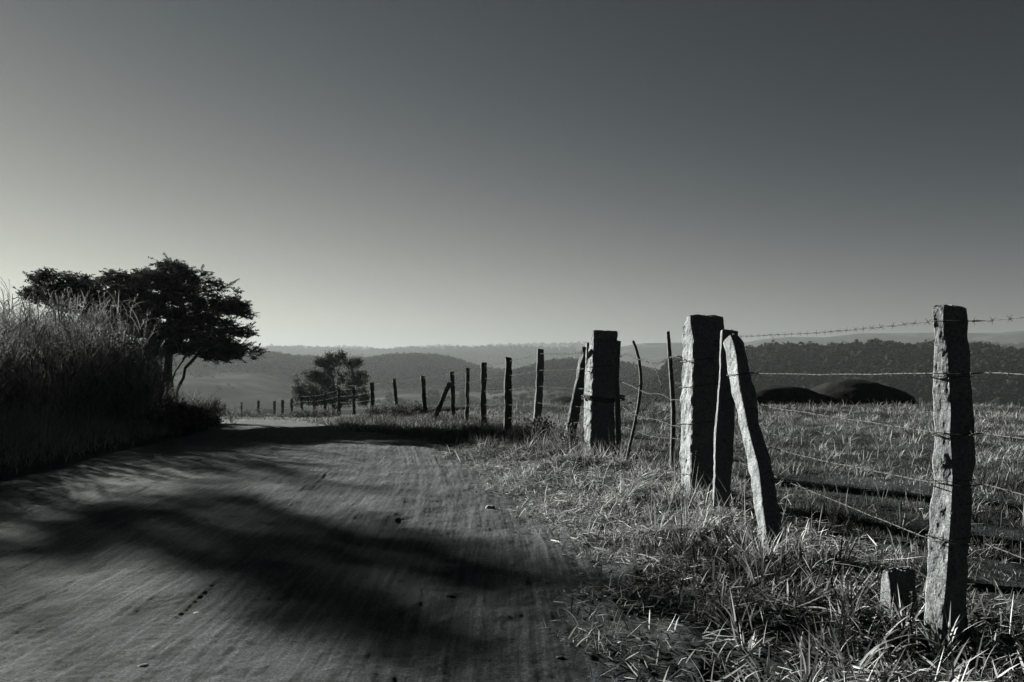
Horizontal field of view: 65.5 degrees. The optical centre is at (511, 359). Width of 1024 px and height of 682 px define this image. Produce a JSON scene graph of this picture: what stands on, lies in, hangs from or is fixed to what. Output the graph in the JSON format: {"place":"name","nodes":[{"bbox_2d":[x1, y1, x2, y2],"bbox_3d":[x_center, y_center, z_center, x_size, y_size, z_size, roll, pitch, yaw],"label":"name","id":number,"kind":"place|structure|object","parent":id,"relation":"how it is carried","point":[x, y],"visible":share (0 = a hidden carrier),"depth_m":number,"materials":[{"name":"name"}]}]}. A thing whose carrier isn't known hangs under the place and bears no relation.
{"place":"outdoors","nodes":[
{"label":"outdoors","id":0,"kind":"place"},
{"bbox_2d":[0,392,182,475],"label":"grass","id":1,"kind":"structure","parent":0,"point":[28,426],"depth_m":12.83,"materials":[{"name":"black plant"}]},
{"bbox_2d":[0,277,241,423],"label":"tall grass","id":2,"kind":"structure","parent":0,"point":[121,387],"depth_m":15.44,"materials":[{"name":"plant"}]},
{"bbox_2d":[0,280,173,380],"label":"seed plumes","id":3,"kind":"object","parent":2,"relation":"on","point":[68,326],"visible":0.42,"depth_m":15.94,"materials":[{"name":"grey plant"}]},
{"bbox_2d":[0,419,725,681],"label":"dirt road","id":4,"kind":"structure","parent":0,"point":[282,551],"depth_m":4.87,"materials":[{"name":"grey soil"}]},
{"bbox_2d":[137,663,148,666],"bbox_3d":[-1.558,1.298,3.359,0.061,0.029,0.051,0,0,0],"label":"road stone","id":5,"kind":"object","parent":4,"relation":"on","point":[144,665],"visible":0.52,"depth_m":3.35,"materials":[{"name":"grey stone"}]},
{"bbox_2d":[485,505,494,508],"bbox_3d":[-0.200,1.357,7.286,0.092,0.054,0.072,0,0,0],"label":"road stone","id":6,"kind":"object","parent":4,"relation":"on","point":[489,507],"visible":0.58,"depth_m":7.27,"materials":[{"name":"grey stone"}]},
{"bbox_2d":[220,406,628,430],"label":"roadside grass","id":7,"kind":"structure","parent":0,"point":[315,419],"depth_m":20.87,"materials":[{"name":"grey plant"}]},
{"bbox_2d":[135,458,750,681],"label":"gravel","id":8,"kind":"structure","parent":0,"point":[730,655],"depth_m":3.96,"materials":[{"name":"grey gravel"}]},
{"bbox_2d":[0,331,1023,681],"bbox_3d":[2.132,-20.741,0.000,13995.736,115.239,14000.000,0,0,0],"label":"ground","id":9,"kind":"structure","parent":0,"point":[250,389],"depth_m":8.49,"materials":[{"name":"grey plant"}]},
{"bbox_2d":[13,253,270,395],"bbox_3d":[-10.138,-0.488,21.868,6.884,4.657,4.250,0,0,0],"label":"shade tree","id":10,"kind":"object","parent":9,"relation":"on","point":[195,325],"visible":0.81,"depth_m":21.11,"materials":[{"name":"black plant"}]},
{"bbox_2d":[128,395,208,432],"bbox_3d":[-7.107,1.137,16.590,1.543,0.993,1.126,0,0,0],"label":"bush","id":11,"kind":"object","parent":9,"relation":"on","point":[186,426],"visible":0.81,"depth_m":16.45,"materials":[{"name":"black plant"}]},
{"bbox_2d":[161,403,215,430],"bbox_3d":[-7.200,1.305,17.499,1.328,0.772,1.135,0,0,0],"label":"bush","id":12,"kind":"object","parent":9,"relation":"on","point":[207,420],"visible":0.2,"depth_m":17.42,"materials":[{"name":"black plant"}]},
{"bbox_2d":[191,411,226,425],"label":"bush","id":13,"kind":"object","parent":9,"relation":"on","point":[215,417],"visible":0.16,"depth_m":18.50,"materials":[{"name":"black plant"}]},
{"bbox_2d":[234,406,276,417],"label":"bush","id":14,"kind":"object","parent":9,"relation":"on","point":[244,413],"visible":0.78,"depth_m":42.94,"materials":[{"name":"grey plant"}]},
{"bbox_2d":[257,400,259,413],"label":"fence post","id":15,"kind":"object","parent":9,"relation":"on","point":[258,404],"visible":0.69,"depth_m":79.91,"materials":[{"name":"wood"}]},
{"bbox_2d":[273,401,275,413],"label":"fence post","id":16,"kind":"object","parent":9,"relation":"on","point":[274,407],"visible":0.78,"depth_m":63.93,"materials":[{"name":"wood"}]},
{"bbox_2d":[281,400,284,415],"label":"fence post","id":17,"kind":"object","parent":9,"relation":"on","point":[282,406],"visible":0.72,"depth_m":52.92,"materials":[{"name":"wood"}]},
{"bbox_2d":[290,398,292,411],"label":"fence post","id":18,"kind":"object","parent":9,"relation":"on","point":[291,403],"visible":0.59,"depth_m":48.42,"materials":[{"name":"wood"}]},
{"bbox_2d":[275,408,317,417],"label":"bush","id":19,"kind":"object","parent":9,"relation":"on","point":[283,414],"visible":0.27,"depth_m":32.93,"materials":[{"name":"grey plant"}]},
{"bbox_2d":[300,395,302,409],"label":"fence post","id":20,"kind":"object","parent":9,"relation":"on","point":[301,396],"visible":0.59,"depth_m":43.94,"materials":[{"name":"wood"}]},
{"bbox_2d":[112,351,512,388],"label":"forest","id":21,"kind":"object","parent":9,"relation":"on","point":[416,365],"visible":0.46,"depth_m":717.57,"materials":[{"name":"grey plant"}]},
{"bbox_2d":[313,394,315,412],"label":"fence post","id":22,"kind":"object","parent":9,"relation":"on","point":[314,400],"visible":0.59,"depth_m":39.96,"materials":[{"name":"wood"}]},
{"bbox_2d":[287,407,342,418],"bbox_3d":[-7.439,2.097,30.032,2.128,0.650,1.070,0,0,0],"label":"bush","id":23,"kind":"object","parent":9,"relation":"on","point":[314,414],"visible":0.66,"depth_m":29.96,"materials":[{"name":"grey plant"}]},
{"bbox_2d":[324,392,326,415],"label":"fence post","id":24,"kind":"object","parent":9,"relation":"on","point":[325,401],"visible":0.67,"depth_m":36.45,"materials":[{"name":"wood"}]},
{"bbox_2d":[288,347,370,414],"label":"round tree","id":25,"kind":"object","parent":9,"relation":"on","point":[316,376],"visible":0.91,"depth_m":57.69,"materials":[{"name":"black plant"}]},
{"bbox_2d":[337,388,340,414],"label":"fence post","id":26,"kind":"object","parent":9,"relation":"on","point":[339,399],"visible":0.7,"depth_m":33.45,"materials":[{"name":"wood"}]},
{"bbox_2d":[344,402,582,409],"bbox_3d":[-6.469,2.053,31.805,1.455,2.932,45.652,0,0,-21],"label":"barbed wire","id":27,"kind":"object","parent":26,"relation":"attached to","point":[496,405],"visible":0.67,"depth_m":14.49,"materials":[{"name":"grey metal"}]},
{"bbox_2d":[352,387,355,414],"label":"fence post","id":28,"kind":"object","parent":9,"relation":"on","point":[353,401],"visible":0.76,"depth_m":30.95,"materials":[{"name":"wood"}]},
{"bbox_2d":[370,382,374,412],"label":"fence post","id":29,"kind":"object","parent":9,"relation":"on","point":[372,399],"visible":0.74,"depth_m":28.15,"materials":[{"name":"wood"}]},
{"bbox_2d":[362,401,408,415],"bbox_3d":[-4.145,1.641,26.208,1.481,0.700,1.247,0,0,31],"label":"bush","id":30,"kind":"object","parent":9,"relation":"on","point":[373,410],"visible":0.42,"depth_m":26.03,"materials":[{"name":"grey plant"}]},
{"bbox_2d":[385,390,393,400],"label":"distant tree","id":31,"kind":"object","parent":9,"relation":"on","point":[389,394],"visible":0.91,"depth_m":479.01,"materials":[{"name":"grey plant"}]},
{"bbox_2d":[392,379,397,406],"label":"fence post","id":32,"kind":"object","parent":9,"relation":"on","point":[395,392],"visible":0.61,"depth_m":25.75,"materials":[{"name":"wood"}]},
{"bbox_2d":[286,352,584,400],"bbox_3d":[-6.491,1.292,31.800,1.424,2.830,45.662,0,0,-21],"label":"barbed wire","id":33,"kind":"object","parent":32,"relation":"attached to","point":[492,364],"visible":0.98,"depth_m":15.50,"materials":[{"name":"grey metal"}]},
{"bbox_2d":[172,369,635,407],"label":"forest","id":34,"kind":"object","parent":9,"relation":"on","point":[527,388],"visible":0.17,"depth_m":540.45,"materials":[{"name":"grey plant"}]},
{"bbox_2d":[242,344,575,366],"bbox_3d":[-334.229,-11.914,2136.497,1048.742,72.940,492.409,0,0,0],"label":"forest","id":35,"kind":"object","parent":9,"relation":"on","point":[480,354],"visible":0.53,"depth_m":2215.47,"materials":[{"name":"grey plant"}]},
{"bbox_2d":[386,400,433,416],"bbox_3d":[-3.027,1.497,23.665,1.467,0.637,1.101,0,0,0],"label":"bush","id":36,"kind":"object","parent":9,"relation":"on","point":[403,407],"visible":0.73,"depth_m":23.48,"materials":[{"name":"grey plant"}]},
{"bbox_2d":[420,375,426,413],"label":"fence post","id":37,"kind":"object","parent":9,"relation":"on","point":[423,394],"visible":0.77,"depth_m":23.15,"materials":[{"name":"wood"}]},
{"bbox_2d":[426,387,440,406],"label":"distant tree","id":38,"kind":"object","parent":9,"relation":"on","point":[434,396],"visible":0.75,"depth_m":428.53,"materials":[{"name":"grey plant"}]},
{"bbox_2d":[261,341,621,349],"bbox_3d":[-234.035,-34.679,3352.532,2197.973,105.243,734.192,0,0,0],"label":"forest","id":39,"kind":"object","parent":9,"relation":"on","point":[576,345],"visible":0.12,"depth_m":3517.79,"materials":[{"name":"grey plant"}]},
{"bbox_2d":[432,382,452,418],"bbox_3d":[-1.853,1.152,20.450,0.174,1.165,0.874,0,0,42],"label":"brace post","id":40,"kind":"object","parent":9,"relation":"on","point":[442,399],"visible":0.78,"depth_m":20.47,"materials":[{"name":"wood"}]},
{"bbox_2d":[428,406,472,412],"bbox_3d":[-2.218,1.880,28.488,2.170,0.447,1.228,0,0,0],"label":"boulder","id":41,"kind":"object","parent":9,"relation":"on","point":[447,408],"visible":0.25,"depth_m":28.16,"materials":[{"name":"grey stone"}]},
{"bbox_2d":[450,371,455,415],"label":"fence post","id":42,"kind":"object","parent":9,"relation":"on","point":[452,388],"visible":0.76,"depth_m":20.75,"materials":[{"name":"wood"}]},
{"bbox_2d":[456,388,469,405],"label":"distant tree","id":43,"kind":"object","parent":9,"relation":"on","point":[461,400],"visible":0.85,"depth_m":439.14,"materials":[{"name":"grey plant"}]},
{"bbox_2d":[464,368,469,420],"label":"fence post","id":44,"kind":"object","parent":9,"relation":"on","point":[467,390],"visible":0.78,"depth_m":18.76,"materials":[{"name":"wood"}]},
{"bbox_2d":[471,401,479,407],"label":"distant tree","id":45,"kind":"object","parent":9,"relation":"on","point":[477,403],"visible":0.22,"depth_m":419.32,"materials":[{"name":"grey plant"}]},
{"bbox_2d":[318,410,643,472],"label":"roadside weeds","id":46,"kind":"object","parent":9,"relation":"on","point":[438,431],"visible":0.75,"depth_m":15.10,"materials":[{"name":"grey plant"}]},
{"bbox_2d":[480,362,486,426],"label":"fence post","id":47,"kind":"object","parent":9,"relation":"on","point":[483,388],"visible":0.78,"depth_m":16.76,"materials":[{"name":"wood"}]},
{"bbox_2d":[325,368,584,399],"bbox_3d":[-6.484,1.537,31.803,1.435,2.881,45.657,0,0,-21],"label":"barbed wire","id":48,"kind":"object","parent":47,"relation":"attached to","point":[485,378],"visible":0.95,"depth_m":15.63,"materials":[{"name":"grey metal"}]},
{"bbox_2d":[503,357,512,430],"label":"fence post","id":49,"kind":"object","parent":9,"relation":"on","point":[508,402],"visible":0.82,"depth_m":14.85,"materials":[{"name":"wood"}]},
{"bbox_2d":[290,386,582,408],"bbox_3d":[-6.475,1.798,31.804,1.449,2.887,45.660,0,0,-21],"label":"barbed wire","id":50,"kind":"object","parent":49,"relation":"attached to","point":[483,391],"visible":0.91,"depth_m":16.20,"materials":[{"name":"grey metal"}]},
{"bbox_2d":[515,393,526,403],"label":"distant tree","id":51,"kind":"object","parent":9,"relation":"on","point":[522,397],"visible":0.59,"depth_m":429.17,"materials":[{"name":"grey plant"}]},
{"bbox_2d":[519,412,554,438],"bbox_3d":[0.426,1.137,13.008,0.584,0.629,0.529,0,0,-26],"label":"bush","id":52,"kind":"object","parent":9,"relation":"on","point":[542,421],"visible":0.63,"depth_m":12.95,"materials":[{"name":"grey plant"}]},
{"bbox_2d":[533,349,543,433],"bbox_3d":[0.427,0.623,13.248,0.215,1.623,0.100,0,0,0],"label":"stone post","id":53,"kind":"object","parent":9,"relation":"on","point":[539,390],"visible":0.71,"depth_m":13.21,"materials":[{"name":"stone"}]},
{"bbox_2d":[546,396,583,403],"bbox_3d":[1.822,1.754,26.498,1.845,1.096,1.880,0,0,0],"label":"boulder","id":54,"kind":"object","parent":9,"relation":"on","point":[565,399],"visible":0.21,"depth_m":26.16,"materials":[{"name":"grey stone"}]},
{"bbox_2d":[555,423,581,449],"bbox_3d":[0.749,1.068,10.566,0.402,0.457,0.379,0,0,0],"label":"weed","id":55,"kind":"object","parent":9,"relation":"on","point":[565,439],"visible":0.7,"depth_m":10.58,"materials":[{"name":"grey plant"}]},
{"bbox_2d":[565,343,578,357],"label":"transmission tower","id":56,"kind":"structure","parent":9,"relation":"on","point":[572,349],"depth_m":1499.94,"materials":[{"name":"metal"}]},
{"bbox_2d":[486,357,659,393],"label":"forest","id":57,"kind":"object","parent":9,"relation":"on","point":[556,378],"visible":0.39,"depth_m":622.04,"materials":[{"name":"grey plant"}]},
{"bbox_2d":[564,347,585,444],"bbox_3d":[0.860,0.611,10.712,0.150,1.571,0.836,0,0,-17],"label":"brace post","id":58,"kind":"object","parent":9,"relation":"on","point":[574,411],"visible":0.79,"depth_m":10.65,"materials":[{"name":"wood"}]},
{"bbox_2d":[346,414,577,422],"bbox_3d":[-6.472,2.277,31.833,1.470,2.962,45.708,0,0,-21],"label":"barbed wire","id":59,"kind":"object","parent":58,"relation":"attached to","point":[503,417],"visible":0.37,"depth_m":15.22,"materials":[{"name":"grey metal"}]},
{"bbox_2d":[583,342,588,447],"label":"stone post","id":60,"kind":"object","parent":9,"relation":"on","point":[587,349],"visible":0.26,"depth_m":10.76,"materials":[{"name":"stone"}]},
{"bbox_2d":[584,330,617,455],"bbox_3d":[1.138,0.512,10.334,0.382,1.797,0.311,0,0,-16],"label":"stone post","id":61,"kind":"object","parent":9,"relation":"on","point":[599,420],"visible":0.83,"depth_m":10.22,"materials":[{"name":"stone"}]},
{"bbox_2d":[581,394,625,402],"bbox_3d":[1.171,0.493,10.309,0.478,0.117,0.452,0,0,-17],"label":"chain","id":62,"kind":"object","parent":61,"relation":"attached to","point":[622,398],"visible":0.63,"depth_m":10.18,"materials":[{"name":"metal"}]},
{"bbox_2d":[614,340,620,455],"bbox_3d":[1.328,0.520,10.001,0.093,1.534,0.070,0,0,0],"label":"wooden pole","id":63,"kind":"object","parent":9,"relation":"on","point":[617,399],"visible":0.88,"depth_m":9.97,"materials":[{"name":"grey wood"}]},
{"bbox_2d":[620,381,677,400],"bbox_3d":[1.503,0.332,8.824,0.072,0.153,2.470,0,0,-6],"label":"barbed wire","id":64,"kind":"object","parent":63,"relation":"attached to","point":[653,393],"visible":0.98,"depth_m":8.59,"materials":[{"name":"grey metal"}]},
{"bbox_2d":[620,426,677,438],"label":"barbed wire","id":65,"kind":"object","parent":63,"relation":"attached to","point":[648,435],"visible":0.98,"depth_m":8.90,"materials":[{"name":"grey metal"}]},
{"bbox_2d":[620,405,680,426],"bbox_3d":[1.505,0.616,8.814,0.070,0.125,2.449,0,0,-6],"label":"barbed wire","id":66,"kind":"object","parent":63,"relation":"attached to","point":[649,418],"visible":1,"depth_m":8.85,"materials":[{"name":"grey metal"}]},
{"bbox_2d":[625,340,641,463],"bbox_3d":[1.425,0.562,9.399,0.232,1.591,0.046,0,0,0],"label":"bent stick","id":67,"kind":"object","parent":9,"relation":"on","point":[638,400],"visible":0.89,"depth_m":9.38,"materials":[{"name":"grey wood"}]},
{"bbox_2d":[666,331,675,470],"bbox_3d":[1.716,0.442,8.600,0.106,1.511,0.055,0,0,0],"label":"wooden pole","id":68,"kind":"object","parent":9,"relation":"on","point":[673,408],"visible":0.94,"depth_m":8.58,"materials":[{"name":"grey wood"}]},
{"bbox_2d":[679,314,723,497],"bbox_3d":[1.760,0.554,7.404,0.380,1.949,0.353,0,0,-17],"label":"stone post","id":69,"kind":"object","parent":9,"relation":"on","point":[701,337],"visible":0.66,"depth_m":7.30,"materials":[{"name":"stone"}]},
{"bbox_2d":[620,353,690,364],"bbox_3d":[1.519,-0.012,8.577,0.108,0.156,2.916,0,0,-5],"label":"barbed wire","id":70,"kind":"object","parent":69,"relation":"attached to","point":[677,357],"visible":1,"depth_m":8.40,"materials":[{"name":"grey metal"}]},
{"bbox_2d":[653,366,661,403],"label":"barbed wire","id":71,"kind":"object","parent":70,"relation":"hanging from","point":[660,384],"visible":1,"depth_m":8.47,"materials":[{"name":"grey metal"}]},
{"bbox_2d":[711,329,737,511],"bbox_3d":[1.796,0.605,6.731,0.252,1.732,0.091,0,0,-23],"label":"stone post","id":72,"kind":"object","parent":9,"relation":"on","point":[724,428],"visible":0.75,"depth_m":6.71,"materials":[{"name":"stone"}]},
{"bbox_2d":[724,524,728,545],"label":"dry stalk","id":73,"kind":"object","parent":9,"relation":"on","point":[726,533],"visible":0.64,"depth_m":5.47,"materials":[{"name":"grey plant"}]},
{"bbox_2d":[723,333,786,559],"bbox_3d":[1.794,0.631,5.902,0.206,1.695,1.321,0,0,3],"label":"brace post","id":74,"kind":"object","parent":9,"relation":"on","point":[765,502],"visible":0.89,"depth_m":5.89,"materials":[{"name":"stone"}]},
{"bbox_2d":[736,438,1023,498],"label":"barbed wire","id":75,"kind":"object","parent":74,"relation":"attached to","point":[931,482],"visible":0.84,"depth_m":4.00,"materials":[{"name":"grey metal"}]},
{"bbox_2d":[739,315,1023,337],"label":"barbed wire","id":76,"kind":"object","parent":74,"relation":"attached to","point":[913,323],"visible":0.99,"depth_m":4.12,"materials":[{"name":"grey metal"}]},
{"bbox_2d":[750,370,1023,377],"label":"barbed wire","id":77,"kind":"object","parent":74,"relation":"attached to","point":[872,374],"visible":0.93,"depth_m":4.04,"materials":[{"name":"grey metal"}]},
{"bbox_2d":[757,404,1023,438],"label":"barbed wire","id":78,"kind":"object","parent":74,"relation":"attached to","point":[943,433],"visible":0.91,"depth_m":4.01,"materials":[{"name":"grey metal"}]},
{"bbox_2d":[735,385,829,405],"bbox_3d":[8.873,1.662,27.033,3.992,1.624,2.710,0,0,0],"label":"boulder","id":79,"kind":"object","parent":9,"relation":"on","point":[775,394],"visible":0.3,"depth_m":26.13,"materials":[{"name":"black stone"}]},
{"bbox_2d":[795,539,808,575],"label":"dry stalk","id":80,"kind":"object","parent":9,"relation":"on","point":[801,554],"visible":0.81,"depth_m":4.87,"materials":[{"name":"grey plant"}]},
{"bbox_2d":[635,338,1023,406],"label":"forest","id":81,"kind":"object","parent":9,"relation":"on","point":[876,356],"visible":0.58,"depth_m":378.14,"materials":[{"name":"black plant"}]},
{"bbox_2d":[826,564,838,599],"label":"dry stalk","id":82,"kind":"object","parent":9,"relation":"on","point":[830,574],"visible":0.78,"depth_m":4.44,"materials":[{"name":"grey plant"}]},
{"bbox_2d":[810,379,920,405],"bbox_3d":[12.024,1.598,27.483,4.232,1.894,3.416,0,0,0],"label":"boulder","id":83,"kind":"object","parent":9,"relation":"on","point":[848,391],"visible":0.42,"depth_m":26.41,"materials":[{"name":"black stone"}]},
{"bbox_2d":[880,567,917,618],"bbox_3d":[2.007,1.286,4.156,0.180,0.415,0.125,0,0,-20],"label":"post stump","id":84,"kind":"object","parent":9,"relation":"on","point":[902,578],"visible":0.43,"depth_m":4.12,"materials":[{"name":"stone"}]},
{"bbox_2d":[906,591,915,647],"bbox_3d":[1.875,1.219,3.739,0.048,0.265,0.035,0,0,-34],"label":"dry stalk","id":85,"kind":"object","parent":9,"relation":"on","point":[913,600],"visible":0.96,"depth_m":3.73,"materials":[{"name":"grey plant"}]},
{"bbox_2d":[924,304,975,648],"bbox_3d":[2.082,0.597,3.808,0.232,1.724,0.138,0,0,-22],"label":"stone post","id":86,"kind":"object","parent":9,"relation":"on","point":[950,507],"visible":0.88,"depth_m":3.76,"materials":[{"name":"stone"}]},
{"bbox_2d":[736,461,1023,558],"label":"barbed wire","id":87,"kind":"object","parent":86,"relation":"attached to","point":[972,544],"visible":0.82,"depth_m":4.01,"materials":[{"name":"grey metal"}]},
{"bbox_2d":[925,534,973,540],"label":"tie wire","id":88,"kind":"object","parent":86,"relation":"attached to","point":[950,540],"visible":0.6,"depth_m":3.75,"materials":[{"name":"grey metal"}]},
{"bbox_2d":[931,376,973,377],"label":"tie wire","id":89,"kind":"object","parent":86,"relation":"attached to","point":[953,377],"visible":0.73,"depth_m":3.76,"materials":[{"name":"grey metal"}]},
{"bbox_2d":[930,479,975,482],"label":"tie wire","id":90,"kind":"object","parent":86,"relation":"attached to","point":[951,481],"visible":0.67,"depth_m":3.75,"materials":[{"name":"grey metal"}]},
{"bbox_2d":[935,433,970,435],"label":"tie wire","id":91,"kind":"object","parent":86,"relation":"attached to","point":[952,435],"visible":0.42,"depth_m":3.75,"materials":[{"name":"grey metal"}]},
{"bbox_2d":[968,340,1023,347],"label":"forest","id":92,"kind":"object","parent":9,"relation":"on","point":[1021,345],"visible":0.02,"depth_m":1498.16,"materials":[{"name":"grey plant"}]},
{"bbox_2d":[0,0,1023,348],"label":"sky","id":93,"kind":"structure","parent":0,"point":[379,174],"materials":[{"name":"grey"}]},
{"bbox_2d":[425,423,1023,681],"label":"verge grass","id":94,"kind":"structure","parent":0,"point":[797,590],"depth_m":4.66,"materials":[{"name":"grey plant"}]}
]}

